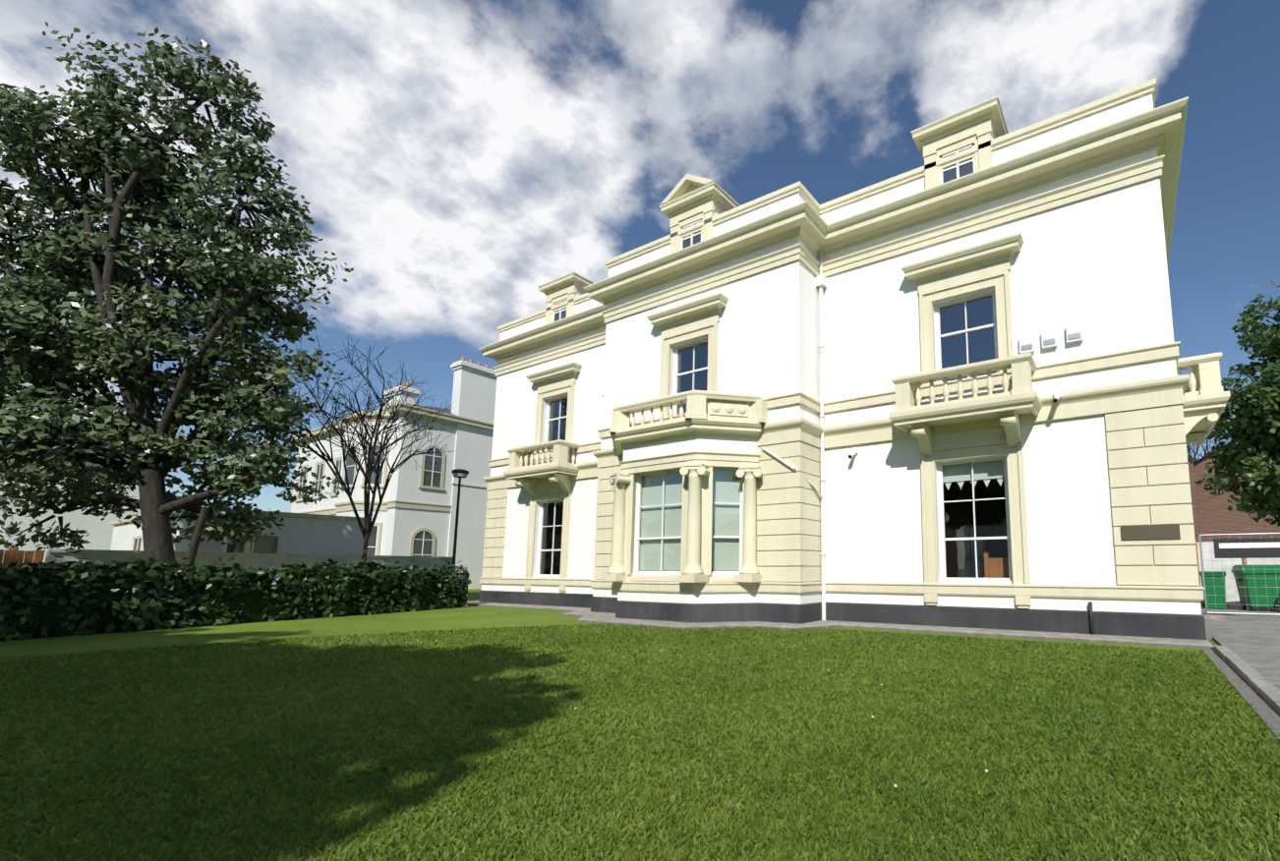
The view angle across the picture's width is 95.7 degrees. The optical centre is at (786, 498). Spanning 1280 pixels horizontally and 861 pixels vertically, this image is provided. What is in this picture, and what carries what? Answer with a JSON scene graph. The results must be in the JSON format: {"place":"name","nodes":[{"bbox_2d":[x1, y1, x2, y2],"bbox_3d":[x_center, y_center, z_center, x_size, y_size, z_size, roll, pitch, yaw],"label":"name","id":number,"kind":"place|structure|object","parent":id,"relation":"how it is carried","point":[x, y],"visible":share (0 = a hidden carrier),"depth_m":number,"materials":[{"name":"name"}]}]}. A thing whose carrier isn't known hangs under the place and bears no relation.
{"place":"outdoors","nodes":[
{"label":"outdoors","id":0,"kind":"place"},
{"bbox_2d":[0,418,140,563],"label":"distant houses","id":1,"kind":"structure","parent":0,"point":[99,537],"depth_m":26.94,"materials":[{"name":"painted render"},{"name":"slate"}]},
{"bbox_2d":[44,548,452,575],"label":"boundary wall","id":2,"kind":"structure","parent":0,"point":[257,561],"depth_m":17.71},
{"bbox_2d":[0,588,1279,860],"bbox_3d":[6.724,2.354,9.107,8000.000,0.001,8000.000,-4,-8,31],"label":"ground","id":3,"kind":"structure","parent":0,"point":[444,618],"depth_m":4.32,"materials":[{"name":"green plant"}]},
{"bbox_2d":[0,547,44,569],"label":"timber fence","id":4,"kind":"object","parent":3,"relation":"on","point":[14,554],"visible":0.33,"depth_m":13.78,"materials":[{"name":"brown wood"}]},
{"bbox_2d":[0,21,353,570],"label":"tree","id":5,"kind":"object","parent":3,"relation":"on","point":[58,263],"depth_m":14.14,"materials":[{"name":"green plant"}]},
{"bbox_2d":[0,549,471,640],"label":"hedge","id":6,"kind":"object","parent":3,"relation":"on","point":[160,572],"depth_m":11.75,"materials":[{"name":"green plant"}]},
{"bbox_2d":[110,506,364,555],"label":"outbuilding","id":7,"kind":"structure","parent":3,"relation":"on","point":[308,534],"depth_m":20.58,"materials":[{"name":"white paint"}]},
{"bbox_2d":[253,335,456,564],"bbox_3d":[-13.501,-0.684,17.711,4.688,8.391,5.348,-4,-8,31],"label":"bare tree","id":8,"kind":"object","parent":3,"relation":"on","point":[368,510],"visible":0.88,"depth_m":17.57,"materials":[{"name":"brown plant"}]},
{"bbox_2d":[289,356,496,589],"bbox_3d":[-24.413,-0.909,39.847,15.340,14.180,14.650,-4,-8,31],"label":"neighbour villa","id":9,"kind":"object","parent":3,"relation":"on","point":[416,514],"visible":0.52,"depth_m":33.16,"materials":[{"name":"paint"}]},
{"bbox_2d":[451,468,468,569],"bbox_3d":[-13.687,1.441,23.305,0.660,5.370,0.660,-4,-8,31],"label":"lamp post","id":10,"kind":"object","parent":3,"relation":"on","point":[459,473],"visible":0.79,"depth_m":23.36,"materials":[{"name":"black metal"}]},
{"bbox_2d":[466,601,1214,649],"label":"paved path","id":11,"kind":"structure","parent":3,"relation":"on","point":[587,614],"depth_m":11.20,"materials":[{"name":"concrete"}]},
{"bbox_2d":[478,78,1230,639],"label":"building","id":12,"kind":"structure","parent":3,"relation":"on","point":[947,383],"depth_m":12.29,"materials":[{"name":"white paint"}]},
{"bbox_2d":[1186,435,1267,493],"bbox_3d":[25.952,0.473,34.602,7.600,10.328,6.721,-1,-7,9],"label":"bare tree","id":13,"kind":"object","parent":3,"relation":"on","point":[1191,460],"visible":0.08,"depth_m":34.57,"materials":[{"name":"brown plant"}]},
{"bbox_2d":[1188,440,1279,542],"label":"roof","id":14,"kind":"structure","parent":3,"relation":"on","point":[1212,514],"depth_m":32.92,"materials":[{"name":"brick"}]},
{"bbox_2d":[1195,280,1279,526],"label":"tree","id":15,"kind":"object","parent":3,"relation":"on","point":[1248,419],"depth_m":18.25,"materials":[{"name":"green plant"}]},
{"bbox_2d":[1198,532,1279,620],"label":"fence","id":16,"kind":"object","parent":3,"relation":"on","point":[1263,548],"visible":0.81,"depth_m":13.04,"materials":[{"name":"silver metal"}]},
{"bbox_2d":[0,0,1279,512],"label":"sky","id":17,"kind":"structure","parent":0,"point":[465,158],"materials":[{"name":"blue"}]},
{"bbox_2d":[1200,606,1279,740],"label":"driveway","id":18,"kind":"structure","parent":0,"point":[1245,655],"depth_m":7.64,"materials":[{"name":"grey concrete"}]},
{"bbox_2d":[1198,571,1227,609],"bbox_3d":[12.712,2.747,16.725,0.640,1.130,0.845,-5,-9,36],"label":"wheelie bin","id":19,"kind":"object","parent":18,"relation":"on","point":[1218,585],"visible":0.83,"depth_m":16.43,"materials":[{"name":"green plastic"}]},
{"bbox_2d":[1193,540,1279,608],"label":"wall","id":20,"kind":"structure","parent":18,"relation":"on","point":[1232,598],"depth_m":17.52,"materials":[{"name":"white paint"}]},
{"bbox_2d":[1230,564,1279,611],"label":"wheelie bin","id":21,"kind":"object","parent":18,"relation":"on","point":[1250,576],"visible":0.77,"depth_m":15.59,"materials":[{"name":"green plastic"}]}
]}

